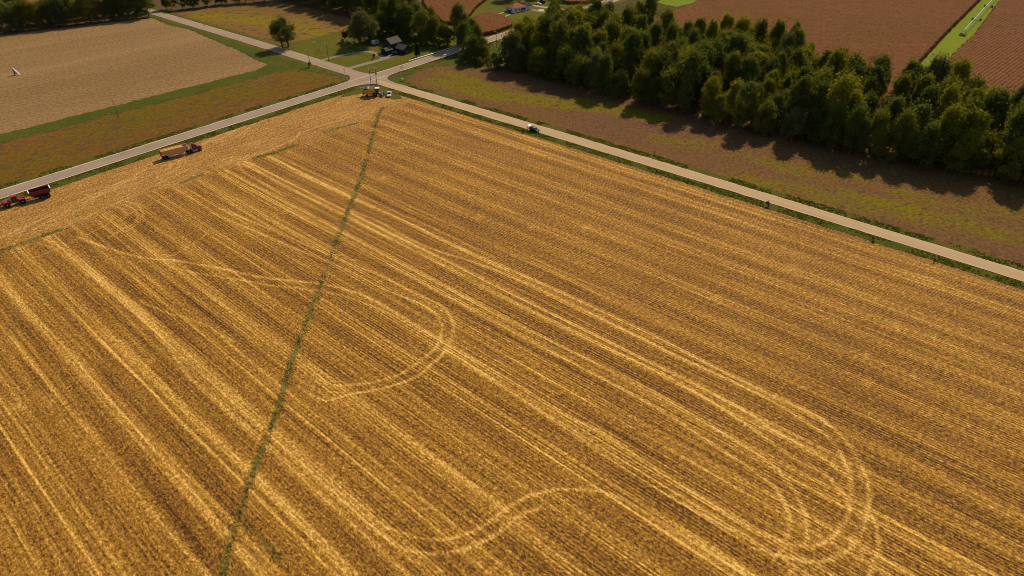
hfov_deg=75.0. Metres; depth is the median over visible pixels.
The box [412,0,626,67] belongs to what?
grass verge
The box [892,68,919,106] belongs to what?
woodland tree
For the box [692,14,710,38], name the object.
woodland tree
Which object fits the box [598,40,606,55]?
woodland tree
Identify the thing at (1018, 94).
woodland tree
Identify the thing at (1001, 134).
woodland tree
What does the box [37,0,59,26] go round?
hedgerow tree
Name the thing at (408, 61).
grass verge
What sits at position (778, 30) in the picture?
woodland tree
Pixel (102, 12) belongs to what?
hedgerow tree
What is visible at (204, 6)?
ground
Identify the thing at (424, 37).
yard shrub
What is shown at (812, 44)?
woodland tree
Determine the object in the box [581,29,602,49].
woodland tree
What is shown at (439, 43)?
yard shrub
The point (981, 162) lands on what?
woodland tree
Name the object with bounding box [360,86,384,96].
combine harvester
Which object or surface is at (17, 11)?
hedgerow tree
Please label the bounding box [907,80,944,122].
woodland tree
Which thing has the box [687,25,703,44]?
woodland tree
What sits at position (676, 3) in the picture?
grass
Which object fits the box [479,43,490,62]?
creek tree
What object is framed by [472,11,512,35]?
corn field
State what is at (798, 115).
woodland tree
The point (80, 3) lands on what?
hedgerow tree
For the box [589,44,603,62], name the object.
woodland tree
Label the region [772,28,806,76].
woodland tree
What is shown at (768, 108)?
woodland tree
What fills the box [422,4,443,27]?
yard tree
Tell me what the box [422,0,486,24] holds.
corn field
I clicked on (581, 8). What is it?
woodland tree
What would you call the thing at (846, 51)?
woodland tree
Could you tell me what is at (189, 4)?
hedgerow tree
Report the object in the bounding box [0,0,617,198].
paved road
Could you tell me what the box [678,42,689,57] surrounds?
woodland tree
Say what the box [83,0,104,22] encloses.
hedgerow tree
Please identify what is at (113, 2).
hedgerow tree
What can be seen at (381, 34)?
yard shrub
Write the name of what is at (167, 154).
grain trailer
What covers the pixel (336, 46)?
house lawn
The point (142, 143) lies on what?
grass verge
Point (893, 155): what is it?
undergrowth bush
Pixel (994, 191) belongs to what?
bean field
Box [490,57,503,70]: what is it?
creek brush
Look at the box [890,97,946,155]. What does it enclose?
woodland tree
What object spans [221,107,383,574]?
weeds
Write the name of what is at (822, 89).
woodland tree
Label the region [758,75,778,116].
woodland tree
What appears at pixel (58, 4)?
hedgerow tree
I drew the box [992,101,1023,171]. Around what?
woodland tree
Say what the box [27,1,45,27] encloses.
hedgerow tree
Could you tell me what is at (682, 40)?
woodland tree
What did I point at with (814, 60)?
woodland tree
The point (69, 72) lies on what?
tan field
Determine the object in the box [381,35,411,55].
dark house
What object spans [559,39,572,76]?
woodland tree
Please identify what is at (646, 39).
woodland tree
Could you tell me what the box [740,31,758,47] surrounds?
woodland tree
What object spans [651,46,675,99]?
woodland tree
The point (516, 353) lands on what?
stubble field
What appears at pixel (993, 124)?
woodland tree
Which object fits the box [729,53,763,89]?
woodland tree
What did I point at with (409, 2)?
yard tree
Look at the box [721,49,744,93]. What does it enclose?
woodland tree
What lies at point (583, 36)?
woodland tree
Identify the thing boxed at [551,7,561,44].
woodland tree
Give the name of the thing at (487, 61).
creek brush
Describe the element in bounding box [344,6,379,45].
maple tree
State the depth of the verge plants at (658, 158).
261.44 m
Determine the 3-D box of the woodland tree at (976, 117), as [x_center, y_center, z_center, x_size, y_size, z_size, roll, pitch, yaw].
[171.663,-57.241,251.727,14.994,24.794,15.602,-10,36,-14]
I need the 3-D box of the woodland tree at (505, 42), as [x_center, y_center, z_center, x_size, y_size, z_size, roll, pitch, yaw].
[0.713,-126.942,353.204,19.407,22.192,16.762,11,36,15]
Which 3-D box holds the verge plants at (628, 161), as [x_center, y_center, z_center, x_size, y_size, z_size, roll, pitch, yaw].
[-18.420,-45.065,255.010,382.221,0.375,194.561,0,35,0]
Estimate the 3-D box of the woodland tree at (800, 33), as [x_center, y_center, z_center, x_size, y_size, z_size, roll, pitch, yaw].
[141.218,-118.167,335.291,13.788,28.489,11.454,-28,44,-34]
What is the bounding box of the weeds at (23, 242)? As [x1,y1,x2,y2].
[0,229,58,253]
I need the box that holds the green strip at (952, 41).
[903,0,998,110]
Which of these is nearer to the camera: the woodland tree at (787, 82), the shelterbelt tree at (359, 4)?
the woodland tree at (787, 82)
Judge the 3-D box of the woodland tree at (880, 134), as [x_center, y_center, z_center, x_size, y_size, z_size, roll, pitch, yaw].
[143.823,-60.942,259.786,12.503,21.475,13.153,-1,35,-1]
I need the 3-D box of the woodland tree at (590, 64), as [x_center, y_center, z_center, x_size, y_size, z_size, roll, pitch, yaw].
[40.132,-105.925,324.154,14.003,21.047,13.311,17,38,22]
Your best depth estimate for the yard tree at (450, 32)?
393.32 m
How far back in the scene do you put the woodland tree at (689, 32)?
352.88 m
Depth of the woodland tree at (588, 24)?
356.77 m
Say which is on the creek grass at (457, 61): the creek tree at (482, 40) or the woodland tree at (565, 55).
the creek tree at (482, 40)
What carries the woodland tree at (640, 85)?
on the ground at (204, 6)
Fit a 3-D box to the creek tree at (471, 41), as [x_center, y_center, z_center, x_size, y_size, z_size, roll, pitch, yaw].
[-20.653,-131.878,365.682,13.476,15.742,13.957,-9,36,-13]
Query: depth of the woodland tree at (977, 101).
253.23 m
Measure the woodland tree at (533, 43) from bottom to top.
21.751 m
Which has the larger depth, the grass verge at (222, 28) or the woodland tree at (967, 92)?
the grass verge at (222, 28)
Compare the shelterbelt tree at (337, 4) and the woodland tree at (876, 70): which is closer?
the woodland tree at (876, 70)
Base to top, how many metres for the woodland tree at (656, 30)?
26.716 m
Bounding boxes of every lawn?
[285,26,482,72]
[470,0,588,27]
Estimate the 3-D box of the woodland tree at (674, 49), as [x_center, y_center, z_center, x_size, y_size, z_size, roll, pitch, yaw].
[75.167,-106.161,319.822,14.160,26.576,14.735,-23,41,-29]
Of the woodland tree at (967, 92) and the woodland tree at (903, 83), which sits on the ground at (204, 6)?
the woodland tree at (967, 92)
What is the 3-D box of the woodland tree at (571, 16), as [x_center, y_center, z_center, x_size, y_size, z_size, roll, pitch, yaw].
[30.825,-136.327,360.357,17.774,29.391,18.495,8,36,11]
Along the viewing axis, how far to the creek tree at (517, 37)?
349.68 m
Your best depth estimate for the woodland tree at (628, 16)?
367.74 m
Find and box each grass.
[403,42,530,73]
[603,0,692,15]
[657,0,696,6]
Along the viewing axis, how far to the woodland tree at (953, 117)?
249.21 m
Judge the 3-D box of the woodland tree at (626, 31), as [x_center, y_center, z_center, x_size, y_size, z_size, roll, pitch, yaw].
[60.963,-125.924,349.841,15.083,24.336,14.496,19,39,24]
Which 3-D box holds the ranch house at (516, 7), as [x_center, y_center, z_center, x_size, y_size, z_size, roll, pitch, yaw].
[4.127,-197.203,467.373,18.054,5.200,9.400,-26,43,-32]
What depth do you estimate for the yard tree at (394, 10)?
401.92 m
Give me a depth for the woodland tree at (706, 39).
328.20 m
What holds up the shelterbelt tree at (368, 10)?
on the ground at (204, 6)
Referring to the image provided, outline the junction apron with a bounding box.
[321,60,415,90]
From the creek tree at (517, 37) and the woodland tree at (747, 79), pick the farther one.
the creek tree at (517, 37)
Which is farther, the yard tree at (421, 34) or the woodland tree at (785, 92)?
the yard tree at (421, 34)
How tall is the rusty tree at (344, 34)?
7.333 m
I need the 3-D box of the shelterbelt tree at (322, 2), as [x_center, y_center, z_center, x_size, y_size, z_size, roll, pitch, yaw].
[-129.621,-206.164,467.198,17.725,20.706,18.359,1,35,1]
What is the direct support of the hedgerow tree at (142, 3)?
on the ground at (204, 6)
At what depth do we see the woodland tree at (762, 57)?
311.55 m
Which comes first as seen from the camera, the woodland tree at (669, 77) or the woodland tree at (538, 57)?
the woodland tree at (669, 77)
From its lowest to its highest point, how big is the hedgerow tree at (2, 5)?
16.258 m
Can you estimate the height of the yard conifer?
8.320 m
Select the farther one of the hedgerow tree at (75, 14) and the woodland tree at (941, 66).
the hedgerow tree at (75, 14)
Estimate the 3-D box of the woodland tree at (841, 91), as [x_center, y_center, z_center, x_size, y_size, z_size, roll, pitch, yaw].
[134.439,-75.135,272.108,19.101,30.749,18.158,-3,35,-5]
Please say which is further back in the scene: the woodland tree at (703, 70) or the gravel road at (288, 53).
the gravel road at (288, 53)
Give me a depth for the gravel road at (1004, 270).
241.01 m
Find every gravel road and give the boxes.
[144,8,345,74]
[377,80,1023,281]
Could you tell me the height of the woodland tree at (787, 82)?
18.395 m
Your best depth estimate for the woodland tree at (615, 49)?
330.00 m
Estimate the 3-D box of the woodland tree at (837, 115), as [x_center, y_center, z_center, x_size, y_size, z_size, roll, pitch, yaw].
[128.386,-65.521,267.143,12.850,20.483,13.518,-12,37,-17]
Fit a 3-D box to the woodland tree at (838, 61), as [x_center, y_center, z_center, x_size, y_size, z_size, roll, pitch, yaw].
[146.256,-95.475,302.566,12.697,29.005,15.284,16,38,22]
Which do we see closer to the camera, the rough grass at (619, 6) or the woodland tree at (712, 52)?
the woodland tree at (712, 52)
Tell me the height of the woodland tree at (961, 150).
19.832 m
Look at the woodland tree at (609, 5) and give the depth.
377.38 m
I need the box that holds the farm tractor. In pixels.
[0,194,25,207]
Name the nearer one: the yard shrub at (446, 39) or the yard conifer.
the yard conifer
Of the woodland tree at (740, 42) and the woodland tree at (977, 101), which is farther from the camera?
the woodland tree at (740, 42)
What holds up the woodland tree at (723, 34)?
on the ground at (204, 6)
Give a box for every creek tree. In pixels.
[448,1,470,44]
[454,19,477,45]
[459,34,472,52]
[464,33,482,59]
[468,15,476,30]
[472,22,482,57]
[475,34,491,58]
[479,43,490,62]
[490,52,498,66]
[507,29,526,67]
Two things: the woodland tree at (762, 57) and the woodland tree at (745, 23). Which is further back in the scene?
the woodland tree at (745, 23)
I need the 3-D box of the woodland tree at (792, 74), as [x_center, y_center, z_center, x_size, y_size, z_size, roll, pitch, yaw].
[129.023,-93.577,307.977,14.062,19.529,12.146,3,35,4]
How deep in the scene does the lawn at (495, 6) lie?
473.24 m
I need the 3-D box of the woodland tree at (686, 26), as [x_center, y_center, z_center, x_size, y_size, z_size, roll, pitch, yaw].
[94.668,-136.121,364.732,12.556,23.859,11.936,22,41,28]
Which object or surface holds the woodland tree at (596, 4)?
on the ground at (204, 6)
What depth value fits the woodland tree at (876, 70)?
282.49 m
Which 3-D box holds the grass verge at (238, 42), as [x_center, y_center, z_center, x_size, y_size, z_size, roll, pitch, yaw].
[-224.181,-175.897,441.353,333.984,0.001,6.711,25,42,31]
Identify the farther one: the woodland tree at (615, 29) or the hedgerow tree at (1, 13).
the hedgerow tree at (1, 13)
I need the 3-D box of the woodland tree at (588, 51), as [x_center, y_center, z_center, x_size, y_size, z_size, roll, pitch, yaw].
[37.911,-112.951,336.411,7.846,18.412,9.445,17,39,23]
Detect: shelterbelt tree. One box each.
[318,0,328,8]
[329,0,345,12]
[341,0,363,13]
[354,0,367,11]
[359,0,374,16]
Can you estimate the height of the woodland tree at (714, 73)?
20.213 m
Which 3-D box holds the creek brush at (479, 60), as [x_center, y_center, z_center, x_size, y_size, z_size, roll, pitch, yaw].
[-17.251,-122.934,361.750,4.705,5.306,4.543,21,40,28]
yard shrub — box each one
[378,31,385,40]
[398,31,407,42]
[421,34,428,46]
[426,33,436,45]
[435,40,442,48]
[443,37,450,47]
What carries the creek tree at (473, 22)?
on the house lawn at (336, 46)
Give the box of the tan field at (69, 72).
[0,18,267,133]
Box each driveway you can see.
[322,52,361,60]
[348,53,398,68]
[360,51,385,58]
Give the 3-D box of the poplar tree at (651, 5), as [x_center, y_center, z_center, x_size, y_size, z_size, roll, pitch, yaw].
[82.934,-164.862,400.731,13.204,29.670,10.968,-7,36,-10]
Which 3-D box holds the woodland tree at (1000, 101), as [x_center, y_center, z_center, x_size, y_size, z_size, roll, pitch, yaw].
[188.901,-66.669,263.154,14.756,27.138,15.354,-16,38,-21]
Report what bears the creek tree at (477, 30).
on the creek grass at (457, 61)
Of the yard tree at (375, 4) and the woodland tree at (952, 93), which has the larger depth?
the yard tree at (375, 4)
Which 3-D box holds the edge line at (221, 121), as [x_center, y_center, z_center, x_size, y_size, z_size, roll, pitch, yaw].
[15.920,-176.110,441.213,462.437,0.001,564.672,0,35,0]
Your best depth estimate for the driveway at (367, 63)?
367.93 m
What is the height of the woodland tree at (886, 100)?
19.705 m
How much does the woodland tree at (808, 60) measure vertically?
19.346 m
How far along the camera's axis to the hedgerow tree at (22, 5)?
419.71 m
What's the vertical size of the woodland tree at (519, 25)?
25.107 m
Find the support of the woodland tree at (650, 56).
on the ground at (204, 6)
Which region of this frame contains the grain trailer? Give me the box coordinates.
[159,143,187,159]
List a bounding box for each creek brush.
[459,47,470,61]
[477,57,482,65]
[484,56,492,67]
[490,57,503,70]
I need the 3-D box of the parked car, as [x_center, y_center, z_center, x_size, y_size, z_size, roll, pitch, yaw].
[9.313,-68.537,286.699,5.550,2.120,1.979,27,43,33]
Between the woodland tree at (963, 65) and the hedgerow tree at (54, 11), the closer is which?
the woodland tree at (963, 65)
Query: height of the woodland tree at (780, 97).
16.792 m
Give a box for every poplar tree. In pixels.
[633,0,644,15]
[640,0,659,28]
[790,20,802,31]
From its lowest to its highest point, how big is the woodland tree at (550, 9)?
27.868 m
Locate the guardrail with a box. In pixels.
[409,46,455,60]
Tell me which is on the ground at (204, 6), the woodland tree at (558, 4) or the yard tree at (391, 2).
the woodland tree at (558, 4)
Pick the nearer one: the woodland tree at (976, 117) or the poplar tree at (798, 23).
the woodland tree at (976, 117)
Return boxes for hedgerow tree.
[0,1,10,22]
[0,2,24,30]
[0,6,9,31]
[9,3,25,29]
[11,0,37,30]
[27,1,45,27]
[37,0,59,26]
[41,0,70,25]
[47,0,73,24]
[62,0,86,23]
[74,0,98,22]
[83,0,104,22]
[95,0,106,20]
[100,0,117,19]
[107,0,125,18]
[114,0,138,18]
[122,0,144,17]
[135,0,158,17]
[163,0,175,8]
[174,0,187,8]
[186,0,195,6]
[190,0,200,7]
[201,0,209,5]
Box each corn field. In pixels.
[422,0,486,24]
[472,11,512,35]
[550,0,598,3]
[621,0,979,105]
[925,0,1023,179]
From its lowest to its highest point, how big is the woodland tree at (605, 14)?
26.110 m
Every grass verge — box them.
[0,84,369,202]
[1,83,334,188]
[100,0,329,72]
[151,6,286,47]
[379,86,1023,289]
[388,0,603,67]
[407,85,1023,270]
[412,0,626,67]
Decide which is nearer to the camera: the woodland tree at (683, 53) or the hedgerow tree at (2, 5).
the woodland tree at (683, 53)
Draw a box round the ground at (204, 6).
[0,0,1023,264]
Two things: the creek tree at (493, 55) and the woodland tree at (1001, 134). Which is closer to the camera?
the woodland tree at (1001, 134)
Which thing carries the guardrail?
on the grass verge at (408, 61)
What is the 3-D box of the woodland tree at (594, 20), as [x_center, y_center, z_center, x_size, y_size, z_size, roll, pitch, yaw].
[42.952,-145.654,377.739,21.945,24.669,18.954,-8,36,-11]
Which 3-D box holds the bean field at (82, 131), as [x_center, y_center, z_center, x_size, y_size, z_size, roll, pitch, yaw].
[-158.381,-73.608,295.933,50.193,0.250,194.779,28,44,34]
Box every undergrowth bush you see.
[751,124,762,133]
[883,150,897,163]
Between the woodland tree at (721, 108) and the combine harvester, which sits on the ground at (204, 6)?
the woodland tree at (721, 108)
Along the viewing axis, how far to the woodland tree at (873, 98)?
272.42 m
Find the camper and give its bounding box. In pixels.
[371,39,378,44]
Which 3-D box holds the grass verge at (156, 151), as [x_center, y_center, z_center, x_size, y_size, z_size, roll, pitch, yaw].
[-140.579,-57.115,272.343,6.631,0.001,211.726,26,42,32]
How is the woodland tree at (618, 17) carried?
on the ground at (204, 6)
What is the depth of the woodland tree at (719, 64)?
315.68 m
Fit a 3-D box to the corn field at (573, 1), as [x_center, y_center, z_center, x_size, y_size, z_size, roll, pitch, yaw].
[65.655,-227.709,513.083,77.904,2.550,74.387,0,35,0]
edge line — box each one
[0,34,498,190]
[6,37,501,195]
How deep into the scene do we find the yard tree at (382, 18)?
401.61 m
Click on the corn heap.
(170, 148)
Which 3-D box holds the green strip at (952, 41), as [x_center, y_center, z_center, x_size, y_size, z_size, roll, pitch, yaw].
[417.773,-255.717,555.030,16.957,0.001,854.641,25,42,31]
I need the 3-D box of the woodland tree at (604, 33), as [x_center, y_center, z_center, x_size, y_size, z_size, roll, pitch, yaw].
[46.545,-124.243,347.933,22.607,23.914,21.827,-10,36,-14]
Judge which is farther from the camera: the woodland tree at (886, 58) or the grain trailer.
the woodland tree at (886, 58)
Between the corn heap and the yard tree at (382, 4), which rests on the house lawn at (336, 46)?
the yard tree at (382, 4)
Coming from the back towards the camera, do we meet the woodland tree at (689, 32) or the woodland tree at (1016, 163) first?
the woodland tree at (689, 32)
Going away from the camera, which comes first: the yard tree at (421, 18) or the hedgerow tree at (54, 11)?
the yard tree at (421, 18)
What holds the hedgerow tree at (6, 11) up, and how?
on the ground at (204, 6)
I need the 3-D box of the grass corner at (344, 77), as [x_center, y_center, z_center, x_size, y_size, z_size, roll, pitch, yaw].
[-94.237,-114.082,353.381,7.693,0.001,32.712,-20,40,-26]
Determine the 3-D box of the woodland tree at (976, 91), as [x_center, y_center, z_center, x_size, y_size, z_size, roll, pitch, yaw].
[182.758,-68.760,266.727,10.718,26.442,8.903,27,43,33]
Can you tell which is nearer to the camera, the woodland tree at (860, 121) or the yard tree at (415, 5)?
the woodland tree at (860, 121)
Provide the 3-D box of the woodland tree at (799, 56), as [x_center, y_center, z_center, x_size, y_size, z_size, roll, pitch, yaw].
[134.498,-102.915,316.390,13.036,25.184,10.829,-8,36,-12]
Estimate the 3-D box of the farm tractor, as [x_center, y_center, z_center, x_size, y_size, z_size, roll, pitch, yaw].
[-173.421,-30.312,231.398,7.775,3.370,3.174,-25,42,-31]
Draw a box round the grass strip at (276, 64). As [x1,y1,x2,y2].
[0,21,338,142]
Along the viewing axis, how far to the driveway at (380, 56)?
381.24 m
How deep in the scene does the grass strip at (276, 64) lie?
330.21 m
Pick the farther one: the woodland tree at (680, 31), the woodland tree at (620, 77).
the woodland tree at (680, 31)
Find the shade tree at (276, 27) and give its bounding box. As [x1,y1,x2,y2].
[265,13,297,47]
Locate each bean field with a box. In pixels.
[0,69,341,187]
[172,1,365,43]
[405,57,1023,264]
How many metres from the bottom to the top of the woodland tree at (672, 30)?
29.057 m
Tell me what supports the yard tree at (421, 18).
on the house lawn at (336, 46)
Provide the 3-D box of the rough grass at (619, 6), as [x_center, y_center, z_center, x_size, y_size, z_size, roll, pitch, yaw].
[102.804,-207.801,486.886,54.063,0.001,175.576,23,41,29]
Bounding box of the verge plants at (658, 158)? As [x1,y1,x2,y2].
[0,41,1023,269]
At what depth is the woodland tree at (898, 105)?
260.31 m
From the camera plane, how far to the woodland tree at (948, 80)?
271.42 m
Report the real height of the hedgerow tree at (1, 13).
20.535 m
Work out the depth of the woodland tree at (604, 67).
318.75 m
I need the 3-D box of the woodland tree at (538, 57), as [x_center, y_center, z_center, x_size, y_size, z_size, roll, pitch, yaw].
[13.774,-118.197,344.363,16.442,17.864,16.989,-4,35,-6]
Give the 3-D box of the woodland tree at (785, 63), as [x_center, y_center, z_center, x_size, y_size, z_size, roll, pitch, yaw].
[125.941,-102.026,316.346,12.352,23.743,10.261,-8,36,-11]
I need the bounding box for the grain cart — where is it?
[24,184,50,199]
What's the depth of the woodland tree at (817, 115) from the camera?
271.81 m
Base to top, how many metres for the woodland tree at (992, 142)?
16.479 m
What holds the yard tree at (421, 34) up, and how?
on the house lawn at (336, 46)
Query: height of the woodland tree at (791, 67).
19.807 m
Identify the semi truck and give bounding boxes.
[187,142,202,153]
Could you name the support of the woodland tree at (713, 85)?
on the ground at (204, 6)
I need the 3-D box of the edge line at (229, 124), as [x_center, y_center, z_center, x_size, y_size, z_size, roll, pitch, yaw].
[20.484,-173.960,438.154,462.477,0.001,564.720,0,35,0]
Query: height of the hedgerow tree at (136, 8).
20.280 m
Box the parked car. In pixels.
[528,124,539,132]
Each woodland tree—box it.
[496,26,528,67]
[507,18,526,53]
[512,40,527,71]
[522,15,531,30]
[523,17,543,40]
[523,19,537,61]
[524,41,551,75]
[527,29,550,61]
[535,8,554,59]
[541,2,561,16]
[546,0,562,13]
[546,15,571,67]
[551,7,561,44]
[551,37,584,83]
[557,6,580,29]
[558,14,570,46]
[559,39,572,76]
[563,51,592,86]
[567,26,583,55]
[569,6,586,24]
[570,23,594,65]
[574,2,587,22]
[580,44,593,73]
[581,21,592,35]
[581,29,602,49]
[582,8,598,32]
[584,48,604,90]
[585,0,603,16]
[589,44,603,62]
[590,27,620,52]
[591,51,616,91]
[594,5,611,30]
[597,0,621,19]
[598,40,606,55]
[599,17,621,46]
[603,54,622,86]
[604,38,624,81]
[605,10,627,43]
[608,64,632,98]
[615,59,638,88]
[618,28,645,80]
[620,1,638,28]
[620,25,638,46]
[629,65,654,103]
[633,10,649,32]
[637,28,652,64]
[639,46,663,93]
[647,18,664,47]
[649,4,680,38]
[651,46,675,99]
[654,63,680,107]
[658,36,681,92]
[659,18,682,46]
[665,23,687,40]
[670,54,693,103]
[674,44,712,104]
[675,34,690,49]
[676,68,696,112]
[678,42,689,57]
[678,42,702,66]
[681,19,694,37]
[685,25,702,38]
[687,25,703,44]
[688,34,713,66]
[691,40,704,52]
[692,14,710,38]
[699,38,719,92]
[699,75,722,117]
[703,16,720,41]
[707,92,734,123]
[708,69,725,96]
[709,33,726,79]
[714,27,734,43]
[718,10,735,31]
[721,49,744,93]
[721,78,747,117]
[723,27,752,66]
[723,35,732,45]
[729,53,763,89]
[729,76,761,130]
[732,11,755,36]
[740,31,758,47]
[741,36,774,70]
[742,74,756,106]
[745,80,766,123]
[748,48,770,79]
[749,95,781,135]
[750,15,770,46]
[757,89,791,126]
[758,55,784,88]
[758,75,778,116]
[763,67,782,99]
[766,38,779,52]
[767,16,787,49]
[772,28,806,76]
[773,47,788,79]
[777,66,799,91]
[777,100,811,141]
[778,87,790,121]
[779,72,793,92]
[780,42,793,78]
[781,61,798,83]
[781,72,817,122]
[785,44,808,72]
[787,62,815,101]
[789,23,806,50]
[799,77,834,124]
[802,103,827,144]
[803,44,816,60]
[805,54,812,67]
[806,41,818,57]
[811,50,823,71]
[812,45,834,77]
[812,65,839,85]
[812,66,834,107]
[816,102,851,148]
[817,69,871,134]
[822,47,854,86]
[832,64,853,86]
[837,45,853,60]
[839,99,874,153]
[841,108,871,147]
[847,50,871,70]
[848,62,868,91]
[861,62,889,111]
[862,72,880,111]
[862,88,881,118]
[865,51,893,101]
[865,104,893,155]
[872,94,901,122]
[882,93,908,146]
[883,104,920,160]
[887,70,915,109]
[890,57,923,91]
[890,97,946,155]
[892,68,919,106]
[904,70,938,111]
[904,119,950,168]
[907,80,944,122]
[917,48,955,84]
[923,99,969,161]
[933,81,966,122]
[934,54,980,85]
[937,68,964,101]
[939,123,990,171]
[946,103,994,161]
[951,84,985,130]
[951,92,984,145]
[959,70,993,92]
[960,85,988,111]
[965,146,992,173]
[973,82,1015,137]
[978,126,1000,159]
[979,109,1000,146]
[983,85,1010,119]
[988,134,1023,181]
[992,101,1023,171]
[998,121,1023,142]
[1000,100,1023,132]
[1005,82,1023,124]
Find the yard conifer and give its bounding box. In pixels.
[414,42,420,56]
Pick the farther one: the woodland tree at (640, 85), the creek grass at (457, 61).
the creek grass at (457, 61)
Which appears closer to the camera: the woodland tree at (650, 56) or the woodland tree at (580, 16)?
the woodland tree at (650, 56)
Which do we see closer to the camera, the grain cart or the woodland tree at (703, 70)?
the grain cart
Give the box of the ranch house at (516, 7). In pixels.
[504,2,530,12]
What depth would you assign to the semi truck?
268.20 m
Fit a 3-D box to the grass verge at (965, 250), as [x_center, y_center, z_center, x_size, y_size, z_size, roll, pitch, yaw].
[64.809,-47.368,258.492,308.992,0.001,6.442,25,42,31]
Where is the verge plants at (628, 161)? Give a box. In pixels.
[0,87,1022,287]
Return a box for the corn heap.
[160,145,181,151]
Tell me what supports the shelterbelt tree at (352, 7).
on the ground at (204, 6)
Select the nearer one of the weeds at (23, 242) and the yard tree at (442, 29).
the weeds at (23, 242)
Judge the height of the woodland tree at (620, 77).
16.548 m
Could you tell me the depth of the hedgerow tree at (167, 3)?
466.71 m
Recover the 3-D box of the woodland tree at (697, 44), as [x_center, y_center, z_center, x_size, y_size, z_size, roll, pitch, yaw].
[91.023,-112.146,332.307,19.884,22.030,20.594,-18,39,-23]
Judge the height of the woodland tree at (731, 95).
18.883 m
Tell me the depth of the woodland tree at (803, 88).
274.00 m
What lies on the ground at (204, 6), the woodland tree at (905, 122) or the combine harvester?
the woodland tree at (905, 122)
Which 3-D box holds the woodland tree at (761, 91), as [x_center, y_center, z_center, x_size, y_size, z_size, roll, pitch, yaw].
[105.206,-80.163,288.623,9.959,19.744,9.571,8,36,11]
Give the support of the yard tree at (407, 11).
on the house lawn at (336, 46)
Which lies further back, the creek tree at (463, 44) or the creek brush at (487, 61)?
the creek tree at (463, 44)
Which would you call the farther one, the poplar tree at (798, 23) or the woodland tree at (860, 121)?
the poplar tree at (798, 23)
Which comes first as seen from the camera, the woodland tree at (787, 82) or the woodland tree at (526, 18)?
the woodland tree at (787, 82)
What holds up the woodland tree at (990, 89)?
on the ground at (204, 6)
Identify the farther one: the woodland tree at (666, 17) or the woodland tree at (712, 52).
the woodland tree at (666, 17)
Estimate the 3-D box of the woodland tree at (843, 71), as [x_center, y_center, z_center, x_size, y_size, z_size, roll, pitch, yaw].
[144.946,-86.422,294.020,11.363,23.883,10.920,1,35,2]
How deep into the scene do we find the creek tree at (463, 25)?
379.80 m
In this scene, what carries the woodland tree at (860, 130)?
on the ground at (204, 6)
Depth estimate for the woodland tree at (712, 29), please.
344.53 m
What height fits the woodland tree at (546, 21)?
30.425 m
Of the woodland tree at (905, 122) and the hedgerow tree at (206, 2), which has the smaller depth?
the woodland tree at (905, 122)
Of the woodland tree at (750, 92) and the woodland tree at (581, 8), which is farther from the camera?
the woodland tree at (581, 8)
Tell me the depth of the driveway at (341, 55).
378.77 m
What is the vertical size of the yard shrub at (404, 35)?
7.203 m
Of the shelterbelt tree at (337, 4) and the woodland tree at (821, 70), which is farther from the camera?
the shelterbelt tree at (337, 4)
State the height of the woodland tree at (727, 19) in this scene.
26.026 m
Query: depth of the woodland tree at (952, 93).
260.56 m
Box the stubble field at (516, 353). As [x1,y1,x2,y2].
[0,93,1023,575]
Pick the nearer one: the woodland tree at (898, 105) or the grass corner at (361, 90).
the woodland tree at (898, 105)
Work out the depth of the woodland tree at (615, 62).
327.95 m
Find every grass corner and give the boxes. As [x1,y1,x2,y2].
[320,67,348,81]
[341,86,401,98]
[389,67,421,89]
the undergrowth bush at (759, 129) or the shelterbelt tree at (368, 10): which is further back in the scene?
the shelterbelt tree at (368, 10)
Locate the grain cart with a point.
(41, 192)
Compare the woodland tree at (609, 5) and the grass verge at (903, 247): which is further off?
the woodland tree at (609, 5)
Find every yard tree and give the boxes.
[346,23,358,39]
[366,14,382,38]
[371,0,379,16]
[374,8,393,37]
[377,0,388,26]
[385,0,398,34]
[387,0,410,36]
[390,1,421,38]
[404,0,424,12]
[405,0,427,35]
[409,4,436,43]
[418,26,429,43]
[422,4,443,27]
[426,13,441,44]
[435,21,452,44]
[443,26,455,43]
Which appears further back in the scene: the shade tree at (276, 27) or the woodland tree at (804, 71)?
the shade tree at (276, 27)
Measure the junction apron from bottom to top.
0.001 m
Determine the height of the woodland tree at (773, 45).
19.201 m
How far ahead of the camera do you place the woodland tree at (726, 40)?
332.86 m
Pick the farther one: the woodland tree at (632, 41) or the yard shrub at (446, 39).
the yard shrub at (446, 39)
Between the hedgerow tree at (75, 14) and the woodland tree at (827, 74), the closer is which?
the woodland tree at (827, 74)
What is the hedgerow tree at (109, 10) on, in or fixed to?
on the ground at (204, 6)
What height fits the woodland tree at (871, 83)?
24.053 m
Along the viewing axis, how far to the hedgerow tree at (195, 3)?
473.05 m
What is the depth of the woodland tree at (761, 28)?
354.67 m
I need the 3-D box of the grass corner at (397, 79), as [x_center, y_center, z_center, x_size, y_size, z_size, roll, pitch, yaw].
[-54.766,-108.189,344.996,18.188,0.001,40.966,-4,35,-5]
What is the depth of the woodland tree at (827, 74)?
280.54 m
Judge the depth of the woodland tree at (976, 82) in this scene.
281.27 m
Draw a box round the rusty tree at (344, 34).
[340,30,347,41]
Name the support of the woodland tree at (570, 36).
on the ground at (204, 6)
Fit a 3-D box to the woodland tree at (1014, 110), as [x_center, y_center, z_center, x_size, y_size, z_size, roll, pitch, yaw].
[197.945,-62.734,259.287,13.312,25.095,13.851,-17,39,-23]
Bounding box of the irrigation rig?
[959,0,992,35]

